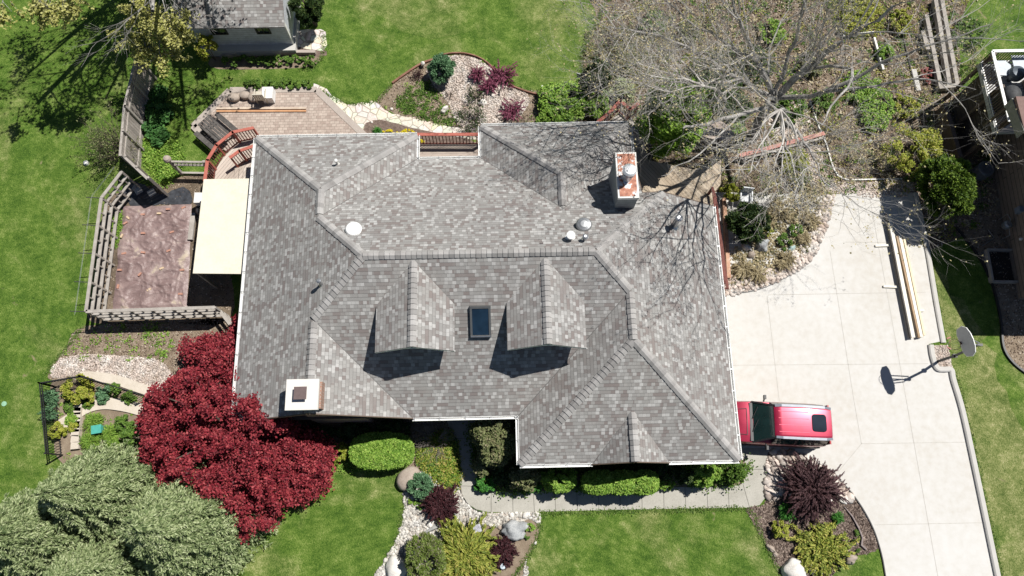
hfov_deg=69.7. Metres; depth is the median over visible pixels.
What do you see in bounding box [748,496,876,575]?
corner bed
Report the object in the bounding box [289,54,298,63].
perennial
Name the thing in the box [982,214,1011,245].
gas meter
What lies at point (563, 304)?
house
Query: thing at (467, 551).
thread cypress
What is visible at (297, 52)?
stone edging
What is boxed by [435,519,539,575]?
planting bed
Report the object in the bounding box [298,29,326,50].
shed path
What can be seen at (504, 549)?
maroon maple
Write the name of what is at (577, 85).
shrub
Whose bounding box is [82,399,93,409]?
shrub
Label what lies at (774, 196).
bare shrub
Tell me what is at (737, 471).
shrub
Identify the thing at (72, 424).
shrub
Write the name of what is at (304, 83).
perennial
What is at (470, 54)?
bed edging
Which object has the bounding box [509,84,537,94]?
bed edging
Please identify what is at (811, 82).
woodland straw
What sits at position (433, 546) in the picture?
shrub
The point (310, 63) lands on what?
perennial
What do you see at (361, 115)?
flagstone path
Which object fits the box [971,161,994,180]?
air conditioner
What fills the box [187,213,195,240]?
timber edge
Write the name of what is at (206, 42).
shrub
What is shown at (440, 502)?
maroon maple
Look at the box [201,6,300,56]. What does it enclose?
shed base
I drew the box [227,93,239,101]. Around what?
garden stool
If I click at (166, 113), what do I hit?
hosta
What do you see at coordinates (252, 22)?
garden shed
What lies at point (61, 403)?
bed weeds
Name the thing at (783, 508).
lily clump
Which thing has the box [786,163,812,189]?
shrub
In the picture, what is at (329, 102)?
patio border
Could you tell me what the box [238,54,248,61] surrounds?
perennial
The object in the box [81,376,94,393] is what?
shrub
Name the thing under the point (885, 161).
bare shrub
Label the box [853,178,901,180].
bed edging
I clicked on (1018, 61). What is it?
patio table
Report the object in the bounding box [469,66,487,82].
barberry shrub
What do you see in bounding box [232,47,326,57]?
shed strip
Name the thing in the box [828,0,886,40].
woodland green
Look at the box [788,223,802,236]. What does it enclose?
shrub
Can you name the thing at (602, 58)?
bare shrub
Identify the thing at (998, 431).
dry lawn
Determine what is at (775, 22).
shrub
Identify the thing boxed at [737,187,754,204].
garden chair
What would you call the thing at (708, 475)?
shrub
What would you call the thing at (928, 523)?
driveway joint
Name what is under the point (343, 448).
shrub
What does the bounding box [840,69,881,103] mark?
perennial
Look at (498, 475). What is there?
shrub
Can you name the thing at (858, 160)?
bare shrub
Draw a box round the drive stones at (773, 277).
[724,192,834,296]
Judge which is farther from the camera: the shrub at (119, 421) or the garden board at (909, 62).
the garden board at (909, 62)
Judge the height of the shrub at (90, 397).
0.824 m
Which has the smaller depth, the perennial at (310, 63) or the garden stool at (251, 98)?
the garden stool at (251, 98)
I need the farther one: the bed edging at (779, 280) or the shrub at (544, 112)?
the shrub at (544, 112)
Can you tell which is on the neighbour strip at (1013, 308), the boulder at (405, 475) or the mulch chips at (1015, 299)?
the mulch chips at (1015, 299)
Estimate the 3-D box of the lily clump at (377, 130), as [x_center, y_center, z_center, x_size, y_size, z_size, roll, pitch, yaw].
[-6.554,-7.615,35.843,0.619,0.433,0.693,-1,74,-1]
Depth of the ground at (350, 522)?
34.28 m
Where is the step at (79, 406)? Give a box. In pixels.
[73,404,82,410]
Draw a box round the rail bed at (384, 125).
[363,119,474,142]
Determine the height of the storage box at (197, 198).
1.100 m
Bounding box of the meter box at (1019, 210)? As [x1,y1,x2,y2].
[1014,206,1023,213]
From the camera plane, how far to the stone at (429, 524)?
30.82 m
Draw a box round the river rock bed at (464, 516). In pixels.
[383,471,538,575]
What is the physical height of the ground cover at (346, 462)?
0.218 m
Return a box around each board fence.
[119,105,144,174]
[123,57,156,123]
[124,154,169,196]
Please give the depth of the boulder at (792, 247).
34.35 m
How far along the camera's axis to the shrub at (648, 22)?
37.34 m
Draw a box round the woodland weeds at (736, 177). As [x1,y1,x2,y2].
[719,170,822,284]
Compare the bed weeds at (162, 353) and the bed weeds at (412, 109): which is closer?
the bed weeds at (162, 353)
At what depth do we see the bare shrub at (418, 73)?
36.70 m
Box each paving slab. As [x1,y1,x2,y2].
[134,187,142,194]
[147,188,156,196]
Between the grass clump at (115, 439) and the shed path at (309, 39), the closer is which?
the grass clump at (115, 439)
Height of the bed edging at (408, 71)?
0.120 m
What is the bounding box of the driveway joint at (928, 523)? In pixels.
[767,195,982,574]
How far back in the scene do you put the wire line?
32.42 m
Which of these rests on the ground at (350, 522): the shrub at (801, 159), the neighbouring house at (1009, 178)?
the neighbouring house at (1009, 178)
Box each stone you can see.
[70,429,81,435]
[70,435,81,441]
[70,442,80,449]
[427,521,432,527]
[473,524,481,532]
[522,512,527,518]
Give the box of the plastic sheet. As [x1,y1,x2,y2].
[123,181,191,205]
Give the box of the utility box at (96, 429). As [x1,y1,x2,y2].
[91,424,105,433]
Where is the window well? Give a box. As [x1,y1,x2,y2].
[983,248,1017,283]
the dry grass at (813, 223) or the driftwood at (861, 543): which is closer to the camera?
the driftwood at (861, 543)
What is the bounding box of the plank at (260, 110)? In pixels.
[216,110,305,111]
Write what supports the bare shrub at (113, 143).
on the ground at (350, 522)
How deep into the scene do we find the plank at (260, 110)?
36.15 m
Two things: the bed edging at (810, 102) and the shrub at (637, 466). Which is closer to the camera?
the shrub at (637, 466)
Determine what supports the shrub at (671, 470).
on the hedge bed at (578, 477)
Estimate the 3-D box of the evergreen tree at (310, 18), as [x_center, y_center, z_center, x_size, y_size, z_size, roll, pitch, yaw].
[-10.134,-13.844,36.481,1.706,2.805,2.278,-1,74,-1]
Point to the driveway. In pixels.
(883, 481)
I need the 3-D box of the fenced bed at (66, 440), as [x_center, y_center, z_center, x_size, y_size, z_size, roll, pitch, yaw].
[-17.658,6.075,32.133,5.382,0.315,4.571,-1,74,-1]
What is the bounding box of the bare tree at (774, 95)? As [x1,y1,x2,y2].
[526,0,1023,275]
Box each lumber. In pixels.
[885,214,911,337]
[888,215,914,337]
[895,236,919,337]
[897,235,922,336]
[901,235,923,335]
[902,234,924,335]
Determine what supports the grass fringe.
on the ground at (350, 522)
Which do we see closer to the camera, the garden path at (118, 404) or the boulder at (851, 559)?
the boulder at (851, 559)
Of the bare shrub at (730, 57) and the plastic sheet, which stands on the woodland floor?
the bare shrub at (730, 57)
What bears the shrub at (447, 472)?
on the front bed at (439, 427)
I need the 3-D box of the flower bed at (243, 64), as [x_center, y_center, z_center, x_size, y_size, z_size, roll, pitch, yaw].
[-12.489,-11.373,37.251,5.686,0.306,0.839,-1,74,-1]
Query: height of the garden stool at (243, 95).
0.280 m
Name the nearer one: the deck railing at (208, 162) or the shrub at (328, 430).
the shrub at (328, 430)
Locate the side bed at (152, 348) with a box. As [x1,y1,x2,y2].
[48,319,235,409]
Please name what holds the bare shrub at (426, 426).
on the front bed at (439, 427)
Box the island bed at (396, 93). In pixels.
[376,54,613,142]
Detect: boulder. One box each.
[385,555,406,575]
[396,466,419,490]
[440,105,447,113]
[478,99,486,105]
[499,520,528,540]
[698,121,733,147]
[742,244,750,251]
[748,251,754,257]
[755,239,768,251]
[766,544,774,551]
[781,558,806,575]
[788,245,795,250]
[843,551,857,564]
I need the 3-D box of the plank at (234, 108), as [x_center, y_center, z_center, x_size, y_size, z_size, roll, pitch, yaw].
[-12.352,-8.851,36.217,4.405,0.050,0.090,0,74,0]
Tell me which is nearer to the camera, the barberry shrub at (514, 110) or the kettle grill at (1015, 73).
the kettle grill at (1015, 73)
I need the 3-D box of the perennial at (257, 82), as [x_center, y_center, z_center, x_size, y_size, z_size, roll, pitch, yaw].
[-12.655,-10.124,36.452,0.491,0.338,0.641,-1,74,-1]
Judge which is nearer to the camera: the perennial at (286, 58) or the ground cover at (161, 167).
the ground cover at (161, 167)
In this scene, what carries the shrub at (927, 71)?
on the woodland floor
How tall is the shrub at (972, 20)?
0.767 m
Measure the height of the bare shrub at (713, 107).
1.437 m
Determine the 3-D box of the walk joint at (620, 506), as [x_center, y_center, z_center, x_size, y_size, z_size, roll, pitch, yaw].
[4.299,7.902,31.548,13.400,0.001,3.155,-1,74,-1]
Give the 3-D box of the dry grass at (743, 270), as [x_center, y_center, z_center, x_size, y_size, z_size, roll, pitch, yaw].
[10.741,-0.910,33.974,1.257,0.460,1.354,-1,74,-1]
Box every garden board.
[901,29,916,91]
[912,69,920,90]
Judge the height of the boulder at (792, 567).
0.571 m
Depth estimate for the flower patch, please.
35.76 m
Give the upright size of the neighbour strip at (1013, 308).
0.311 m
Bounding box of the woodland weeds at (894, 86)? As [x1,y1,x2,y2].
[581,0,992,241]
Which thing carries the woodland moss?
on the woodland floor
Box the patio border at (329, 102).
[191,87,365,142]
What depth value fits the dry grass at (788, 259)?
34.04 m
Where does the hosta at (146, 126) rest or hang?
on the ground at (350, 522)
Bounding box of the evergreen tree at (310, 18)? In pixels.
[287,0,324,27]
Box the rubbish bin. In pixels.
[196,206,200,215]
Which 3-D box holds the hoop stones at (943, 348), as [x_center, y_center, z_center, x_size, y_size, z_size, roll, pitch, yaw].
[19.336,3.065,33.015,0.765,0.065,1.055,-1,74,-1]
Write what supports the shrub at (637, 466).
on the hedge bed at (578, 477)
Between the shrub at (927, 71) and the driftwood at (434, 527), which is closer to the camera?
the driftwood at (434, 527)
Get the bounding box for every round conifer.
[406,472,433,501]
[427,53,456,84]
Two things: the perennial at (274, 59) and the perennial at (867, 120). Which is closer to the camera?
the perennial at (867, 120)
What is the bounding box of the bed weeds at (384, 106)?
[383,57,637,125]
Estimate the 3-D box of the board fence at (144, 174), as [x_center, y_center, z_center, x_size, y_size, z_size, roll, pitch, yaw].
[-16.991,-5.182,34.185,1.712,2.080,0.175,41,78,11]
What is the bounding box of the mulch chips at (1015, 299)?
[919,159,1023,368]
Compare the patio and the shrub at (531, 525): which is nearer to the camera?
the shrub at (531, 525)
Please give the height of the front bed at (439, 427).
0.305 m
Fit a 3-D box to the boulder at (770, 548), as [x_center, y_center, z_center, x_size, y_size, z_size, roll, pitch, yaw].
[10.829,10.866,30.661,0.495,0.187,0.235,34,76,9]
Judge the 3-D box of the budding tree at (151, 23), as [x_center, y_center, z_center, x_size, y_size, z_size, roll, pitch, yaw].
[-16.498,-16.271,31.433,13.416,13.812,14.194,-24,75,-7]
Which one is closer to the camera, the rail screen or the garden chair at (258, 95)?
the rail screen
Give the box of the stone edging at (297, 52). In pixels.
[220,50,315,58]
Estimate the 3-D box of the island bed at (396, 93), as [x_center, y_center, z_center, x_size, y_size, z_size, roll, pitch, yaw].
[-0.208,-8.461,36.470,12.955,0.304,5.410,17,74,5]
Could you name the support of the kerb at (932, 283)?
on the ground at (350, 522)
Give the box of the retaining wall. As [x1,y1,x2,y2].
[932,103,962,157]
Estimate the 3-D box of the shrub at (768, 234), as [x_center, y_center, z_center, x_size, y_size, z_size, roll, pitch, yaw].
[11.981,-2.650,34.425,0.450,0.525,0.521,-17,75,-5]
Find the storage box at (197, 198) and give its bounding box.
[194,192,201,205]
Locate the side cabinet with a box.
[262,87,275,102]
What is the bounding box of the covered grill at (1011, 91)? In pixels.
[992,85,1021,114]
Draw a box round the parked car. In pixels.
[736,395,832,449]
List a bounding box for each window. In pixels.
[210,29,228,34]
[254,28,271,33]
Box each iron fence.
[37,382,62,455]
[40,375,94,386]
[80,376,143,395]
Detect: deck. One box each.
[215,140,252,178]
[416,144,477,158]
[633,123,720,204]
[945,49,1023,159]
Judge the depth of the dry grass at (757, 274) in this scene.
33.84 m
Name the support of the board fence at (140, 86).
on the ground at (350, 522)
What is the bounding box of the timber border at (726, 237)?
[721,198,730,278]
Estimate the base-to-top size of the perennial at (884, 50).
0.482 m
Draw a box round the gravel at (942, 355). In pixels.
[934,345,950,365]
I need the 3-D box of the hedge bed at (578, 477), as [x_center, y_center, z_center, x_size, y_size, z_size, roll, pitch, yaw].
[4.336,7.143,31.948,12.419,0.305,3.298,-1,74,-1]
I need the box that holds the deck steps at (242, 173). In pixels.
[234,167,250,178]
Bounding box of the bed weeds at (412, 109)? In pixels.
[394,79,460,125]
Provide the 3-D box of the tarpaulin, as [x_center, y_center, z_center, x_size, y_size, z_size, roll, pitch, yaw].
[-16.586,-1.477,34.061,3.577,0.171,5.202,-1,74,-1]
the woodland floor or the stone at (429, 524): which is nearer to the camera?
the stone at (429, 524)
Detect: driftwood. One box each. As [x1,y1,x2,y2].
[424,513,455,532]
[844,506,866,549]
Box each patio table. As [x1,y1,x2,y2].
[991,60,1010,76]
[1008,55,1023,67]
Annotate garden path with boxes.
[58,398,142,427]
[80,371,150,394]
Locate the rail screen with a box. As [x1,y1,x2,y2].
[707,187,728,289]
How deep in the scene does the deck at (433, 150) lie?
34.85 m
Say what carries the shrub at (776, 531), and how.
on the corner bed at (767, 520)
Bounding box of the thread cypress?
[425,511,501,575]
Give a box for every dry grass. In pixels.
[732,254,755,280]
[747,264,767,284]
[767,197,790,222]
[776,249,796,269]
[776,260,786,269]
[797,232,811,244]
[800,211,823,231]
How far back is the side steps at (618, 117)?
35.36 m
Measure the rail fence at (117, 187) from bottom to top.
1.770 m
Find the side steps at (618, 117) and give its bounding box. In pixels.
[610,111,636,130]
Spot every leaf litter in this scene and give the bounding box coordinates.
[88,174,233,324]
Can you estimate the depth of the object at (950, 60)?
37.17 m
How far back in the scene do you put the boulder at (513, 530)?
30.55 m
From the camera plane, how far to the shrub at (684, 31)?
37.19 m
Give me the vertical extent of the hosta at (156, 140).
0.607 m
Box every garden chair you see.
[252,89,268,104]
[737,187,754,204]
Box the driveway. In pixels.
[713,192,993,575]
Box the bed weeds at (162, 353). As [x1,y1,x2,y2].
[61,319,174,361]
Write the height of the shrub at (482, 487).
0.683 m
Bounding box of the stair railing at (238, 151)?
[229,145,252,167]
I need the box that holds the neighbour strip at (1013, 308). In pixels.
[918,158,1023,368]
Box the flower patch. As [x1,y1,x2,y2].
[399,129,413,132]
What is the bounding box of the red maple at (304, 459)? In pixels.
[133,311,339,544]
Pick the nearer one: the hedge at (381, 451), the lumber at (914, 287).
the hedge at (381, 451)
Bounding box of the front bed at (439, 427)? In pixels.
[295,417,461,492]
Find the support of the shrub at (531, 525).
on the planting bed at (522, 547)
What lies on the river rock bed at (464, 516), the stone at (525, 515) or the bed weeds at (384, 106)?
the stone at (525, 515)
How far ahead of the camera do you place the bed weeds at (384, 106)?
36.39 m
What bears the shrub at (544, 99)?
on the island bed at (396, 93)
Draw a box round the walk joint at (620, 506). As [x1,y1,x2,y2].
[457,438,764,511]
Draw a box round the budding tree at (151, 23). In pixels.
[0,0,227,78]
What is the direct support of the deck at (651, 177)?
attached to the house at (563, 304)
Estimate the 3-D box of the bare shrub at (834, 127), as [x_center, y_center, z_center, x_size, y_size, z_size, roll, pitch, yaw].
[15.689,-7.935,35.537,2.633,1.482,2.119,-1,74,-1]
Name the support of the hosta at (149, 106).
on the ground at (350, 522)
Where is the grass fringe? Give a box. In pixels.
[43,1,1004,575]
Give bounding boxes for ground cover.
[110,208,123,249]
[141,134,186,188]
[332,454,406,473]
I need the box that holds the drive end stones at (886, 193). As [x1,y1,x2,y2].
[851,183,912,198]
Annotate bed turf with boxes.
[832,549,883,575]
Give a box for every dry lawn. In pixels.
[354,0,595,84]
[933,267,1023,575]
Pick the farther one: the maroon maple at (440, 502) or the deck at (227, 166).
the deck at (227, 166)
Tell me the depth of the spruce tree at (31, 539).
28.22 m
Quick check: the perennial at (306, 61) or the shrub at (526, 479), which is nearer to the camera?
the shrub at (526, 479)
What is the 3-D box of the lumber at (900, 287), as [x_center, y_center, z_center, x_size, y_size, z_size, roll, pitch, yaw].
[17.810,-0.625,33.924,0.060,0.120,6.008,-2,74,-1]
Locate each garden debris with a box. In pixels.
[48,318,234,410]
[298,418,461,491]
[378,54,638,141]
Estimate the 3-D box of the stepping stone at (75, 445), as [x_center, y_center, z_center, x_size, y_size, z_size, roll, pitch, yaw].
[-18.779,6.794,31.665,0.340,0.240,0.300,-6,74,-2]
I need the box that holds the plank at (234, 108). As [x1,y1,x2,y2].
[216,107,305,109]
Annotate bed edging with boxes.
[392,58,432,83]
[443,52,496,73]
[453,433,482,512]
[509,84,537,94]
[725,205,829,292]
[809,101,825,141]
[818,463,885,575]
[825,142,848,179]
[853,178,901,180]
[955,226,1023,372]
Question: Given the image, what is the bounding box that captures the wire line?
[70,167,113,314]
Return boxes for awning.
[193,178,249,288]
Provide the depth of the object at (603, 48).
37.30 m
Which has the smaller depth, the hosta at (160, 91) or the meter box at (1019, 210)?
the meter box at (1019, 210)
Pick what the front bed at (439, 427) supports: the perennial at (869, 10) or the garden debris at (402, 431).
the garden debris at (402, 431)
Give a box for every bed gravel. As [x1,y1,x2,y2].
[49,354,171,388]
[426,55,529,137]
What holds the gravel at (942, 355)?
on the ground at (350, 522)
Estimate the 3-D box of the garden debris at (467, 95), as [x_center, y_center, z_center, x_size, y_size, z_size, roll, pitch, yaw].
[-0.192,-8.518,36.312,12.910,0.107,5.408,17,74,5]
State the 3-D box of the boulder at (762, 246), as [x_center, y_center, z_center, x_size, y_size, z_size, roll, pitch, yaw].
[11.701,-2.022,34.275,0.598,0.503,0.647,-1,74,-1]
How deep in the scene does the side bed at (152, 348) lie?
33.08 m
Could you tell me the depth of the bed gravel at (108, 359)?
32.69 m
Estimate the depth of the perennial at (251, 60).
36.79 m
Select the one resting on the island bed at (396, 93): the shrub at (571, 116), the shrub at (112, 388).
the shrub at (571, 116)
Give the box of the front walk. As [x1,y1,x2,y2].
[447,416,767,511]
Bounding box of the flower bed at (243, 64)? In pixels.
[208,56,320,69]
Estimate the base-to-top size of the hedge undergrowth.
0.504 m
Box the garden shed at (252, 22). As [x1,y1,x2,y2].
[175,0,294,45]
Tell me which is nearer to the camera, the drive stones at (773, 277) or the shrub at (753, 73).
the drive stones at (773, 277)
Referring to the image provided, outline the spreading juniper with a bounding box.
[786,519,859,575]
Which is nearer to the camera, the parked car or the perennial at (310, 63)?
the parked car
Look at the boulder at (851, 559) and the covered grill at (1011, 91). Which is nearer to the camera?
the boulder at (851, 559)
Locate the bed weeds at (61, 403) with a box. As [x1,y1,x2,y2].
[51,379,142,459]
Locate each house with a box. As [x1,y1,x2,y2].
[231,121,742,467]
[989,80,1023,299]
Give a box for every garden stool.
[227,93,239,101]
[239,91,248,99]
[248,91,257,102]
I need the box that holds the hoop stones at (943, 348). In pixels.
[934,345,952,367]
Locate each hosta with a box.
[141,115,164,138]
[144,97,165,117]
[148,84,168,102]
[149,126,170,147]
[150,102,173,124]
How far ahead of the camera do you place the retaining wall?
35.36 m
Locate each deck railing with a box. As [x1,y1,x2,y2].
[203,126,258,180]
[417,133,477,143]
[597,100,639,120]
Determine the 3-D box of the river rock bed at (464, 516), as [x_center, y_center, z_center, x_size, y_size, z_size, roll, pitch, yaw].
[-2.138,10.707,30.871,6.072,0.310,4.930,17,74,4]
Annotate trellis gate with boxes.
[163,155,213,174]
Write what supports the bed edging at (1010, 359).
on the ground at (350, 522)
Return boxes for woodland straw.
[586,0,997,247]
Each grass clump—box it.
[78,430,101,450]
[80,411,104,431]
[99,422,118,442]
[102,435,122,451]
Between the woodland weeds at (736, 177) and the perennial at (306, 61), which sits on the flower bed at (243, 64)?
the perennial at (306, 61)
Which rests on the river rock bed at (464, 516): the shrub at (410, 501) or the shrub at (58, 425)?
the shrub at (410, 501)
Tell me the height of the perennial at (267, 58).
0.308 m
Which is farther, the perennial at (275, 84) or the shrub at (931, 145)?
the perennial at (275, 84)
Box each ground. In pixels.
[0,0,1023,575]
[87,174,234,324]
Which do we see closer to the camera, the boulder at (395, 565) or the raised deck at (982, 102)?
the boulder at (395, 565)
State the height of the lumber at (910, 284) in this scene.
0.110 m
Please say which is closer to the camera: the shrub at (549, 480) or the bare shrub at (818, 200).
the shrub at (549, 480)
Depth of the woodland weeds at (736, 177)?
34.89 m
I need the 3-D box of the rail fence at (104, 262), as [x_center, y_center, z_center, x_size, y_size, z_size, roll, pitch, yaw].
[-18.427,-1.283,33.203,0.140,1.770,5.374,-2,74,-1]
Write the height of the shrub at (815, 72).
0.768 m
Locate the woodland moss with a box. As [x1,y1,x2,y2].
[587,0,986,244]
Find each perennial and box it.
[221,55,228,64]
[229,56,238,66]
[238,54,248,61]
[243,79,253,88]
[246,56,256,62]
[252,78,261,89]
[255,55,265,64]
[262,78,269,86]
[264,56,271,65]
[269,80,278,87]
[272,54,282,65]
[278,77,287,88]
[281,56,291,65]
[286,77,296,88]
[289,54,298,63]
[294,79,304,88]
[297,56,308,66]
[301,79,311,88]
[308,55,316,65]
[837,11,860,34]
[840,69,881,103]
[841,0,876,29]
[855,84,897,119]
[857,106,888,131]
[874,44,895,61]
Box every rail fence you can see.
[84,197,120,321]
[85,306,221,321]
[100,171,140,212]
[219,310,232,325]
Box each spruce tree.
[0,488,117,575]
[33,438,158,544]
[38,530,155,575]
[114,457,281,575]
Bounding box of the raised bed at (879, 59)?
[842,31,883,70]
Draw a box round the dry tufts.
[728,179,831,285]
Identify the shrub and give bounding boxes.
[47,421,66,438]
[60,373,84,404]
[62,96,143,174]
[63,400,74,413]
[64,412,77,425]
[67,421,78,431]
[72,388,94,405]
[76,119,138,170]
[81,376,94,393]
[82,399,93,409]
[95,385,110,399]
[95,392,109,404]
[106,382,121,397]
[114,414,134,432]
[118,426,138,446]
[120,390,136,404]
[194,34,218,61]
[309,422,334,439]
[332,442,348,464]
[404,531,446,575]
[408,498,415,505]
[410,68,422,79]
[410,417,456,465]
[415,428,465,493]
[455,101,486,132]
[465,86,485,103]
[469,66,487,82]
[469,419,515,467]
[470,454,495,477]
[474,475,495,492]
[477,75,497,94]
[486,59,517,90]
[492,457,519,490]
[498,98,525,121]
[509,466,540,492]
[525,523,535,531]
[526,483,541,493]
[535,103,560,122]
[537,82,567,110]
[540,467,577,493]
[551,99,582,121]
[553,77,593,120]
[575,83,609,118]
[576,44,639,95]
[577,464,612,474]
[579,57,611,92]
[588,14,637,58]
[608,75,635,102]
[609,41,638,74]
[612,463,644,471]
[639,8,666,34]
[646,463,681,480]
[659,480,675,490]
[675,469,694,485]
[677,19,700,45]
[686,464,722,487]
[689,47,742,98]
[694,72,736,120]
[706,94,727,121]
[712,86,753,126]
[715,44,752,71]
[718,463,746,483]
[719,183,739,201]
[724,200,770,244]
[730,121,746,144]
[734,44,775,85]
[755,169,800,213]
[758,17,787,44]
[763,229,773,236]
[771,520,789,537]
[774,450,849,526]
[775,90,807,122]
[776,181,836,219]
[776,232,792,250]
[782,147,810,173]
[785,467,834,520]
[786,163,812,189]
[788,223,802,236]
[798,51,822,76]
[811,101,860,146]
[812,87,838,111]
[832,141,883,182]
[867,146,914,190]
[880,122,952,174]
[890,8,912,34]
[894,93,922,118]
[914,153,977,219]
[919,66,933,84]
[950,13,990,47]
[959,44,1006,74]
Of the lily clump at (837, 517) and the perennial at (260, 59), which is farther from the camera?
the perennial at (260, 59)
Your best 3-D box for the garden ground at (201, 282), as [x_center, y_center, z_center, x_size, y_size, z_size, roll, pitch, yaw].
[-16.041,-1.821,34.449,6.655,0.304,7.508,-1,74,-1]
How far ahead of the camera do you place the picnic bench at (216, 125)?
35.23 m
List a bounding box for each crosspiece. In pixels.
[875,244,890,246]
[883,285,906,288]
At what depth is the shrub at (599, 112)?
35.80 m
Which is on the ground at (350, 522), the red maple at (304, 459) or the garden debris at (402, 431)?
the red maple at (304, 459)
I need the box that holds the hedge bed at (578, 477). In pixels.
[475,450,744,492]
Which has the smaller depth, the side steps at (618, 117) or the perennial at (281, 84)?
the side steps at (618, 117)
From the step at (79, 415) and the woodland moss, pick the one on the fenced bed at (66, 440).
the step at (79, 415)
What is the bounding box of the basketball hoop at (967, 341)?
[937,326,982,362]
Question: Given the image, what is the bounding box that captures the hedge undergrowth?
[462,420,766,501]
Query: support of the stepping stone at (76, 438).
on the fenced bed at (66, 440)
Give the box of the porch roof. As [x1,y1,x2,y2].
[983,96,1023,137]
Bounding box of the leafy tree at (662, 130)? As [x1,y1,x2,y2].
[633,75,711,159]
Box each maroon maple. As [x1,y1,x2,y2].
[418,483,459,526]
[485,534,519,568]
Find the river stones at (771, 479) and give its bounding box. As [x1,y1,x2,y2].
[762,448,854,503]
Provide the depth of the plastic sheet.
34.98 m
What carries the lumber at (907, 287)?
on the crosspiece at (887, 286)
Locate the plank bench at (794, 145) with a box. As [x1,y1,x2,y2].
[739,131,825,162]
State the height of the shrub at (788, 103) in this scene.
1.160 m
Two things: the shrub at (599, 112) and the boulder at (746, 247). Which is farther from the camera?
the shrub at (599, 112)
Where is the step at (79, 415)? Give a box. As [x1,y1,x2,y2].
[74,412,82,418]
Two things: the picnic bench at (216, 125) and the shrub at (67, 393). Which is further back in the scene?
the picnic bench at (216, 125)
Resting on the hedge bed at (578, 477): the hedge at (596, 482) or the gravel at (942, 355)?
the hedge at (596, 482)
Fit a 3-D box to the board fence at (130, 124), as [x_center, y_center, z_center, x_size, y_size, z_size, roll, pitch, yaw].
[-17.917,-6.970,34.727,0.175,2.030,2.614,-4,74,-1]
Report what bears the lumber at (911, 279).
on the lumber at (914, 287)
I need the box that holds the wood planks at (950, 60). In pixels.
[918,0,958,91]
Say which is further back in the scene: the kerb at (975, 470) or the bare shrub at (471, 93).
the bare shrub at (471, 93)
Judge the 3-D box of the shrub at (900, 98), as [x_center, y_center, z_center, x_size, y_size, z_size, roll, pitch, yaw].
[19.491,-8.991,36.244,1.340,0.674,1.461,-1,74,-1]
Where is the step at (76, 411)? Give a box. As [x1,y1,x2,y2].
[73,407,82,413]
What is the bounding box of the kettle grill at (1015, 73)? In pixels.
[1006,66,1023,81]
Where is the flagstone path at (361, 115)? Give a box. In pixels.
[313,84,477,139]
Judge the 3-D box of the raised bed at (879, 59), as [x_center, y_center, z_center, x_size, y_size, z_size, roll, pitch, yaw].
[17.838,-11.945,37.306,1.624,0.200,2.232,-7,74,-2]
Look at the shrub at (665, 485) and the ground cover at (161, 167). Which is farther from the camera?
the ground cover at (161, 167)
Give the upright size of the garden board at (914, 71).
0.060 m
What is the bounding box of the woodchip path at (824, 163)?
[768,92,914,193]
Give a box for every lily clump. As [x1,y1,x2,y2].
[371,126,382,132]
[778,500,795,522]
[831,511,844,524]
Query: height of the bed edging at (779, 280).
0.060 m
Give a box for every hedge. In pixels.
[348,431,415,470]
[580,469,613,495]
[610,469,635,495]
[632,469,659,495]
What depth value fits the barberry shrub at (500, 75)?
36.60 m
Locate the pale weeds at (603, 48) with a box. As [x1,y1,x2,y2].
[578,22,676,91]
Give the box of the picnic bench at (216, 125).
[194,112,237,152]
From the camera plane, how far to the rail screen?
33.41 m
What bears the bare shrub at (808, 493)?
on the corner bed at (767, 520)
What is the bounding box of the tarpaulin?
[113,204,191,308]
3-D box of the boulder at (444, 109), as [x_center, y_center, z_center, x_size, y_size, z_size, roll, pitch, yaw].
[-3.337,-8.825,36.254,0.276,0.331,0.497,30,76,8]
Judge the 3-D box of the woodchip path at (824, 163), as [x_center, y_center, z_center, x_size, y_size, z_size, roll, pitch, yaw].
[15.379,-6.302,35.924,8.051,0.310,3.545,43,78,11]
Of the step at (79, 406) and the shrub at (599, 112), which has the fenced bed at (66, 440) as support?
the step at (79, 406)
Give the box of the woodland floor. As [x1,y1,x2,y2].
[581,0,987,249]
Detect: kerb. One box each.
[913,192,945,342]
[928,344,1000,575]
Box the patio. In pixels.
[192,88,357,151]
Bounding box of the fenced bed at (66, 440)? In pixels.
[50,377,162,476]
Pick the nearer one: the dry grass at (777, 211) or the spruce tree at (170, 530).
the spruce tree at (170, 530)

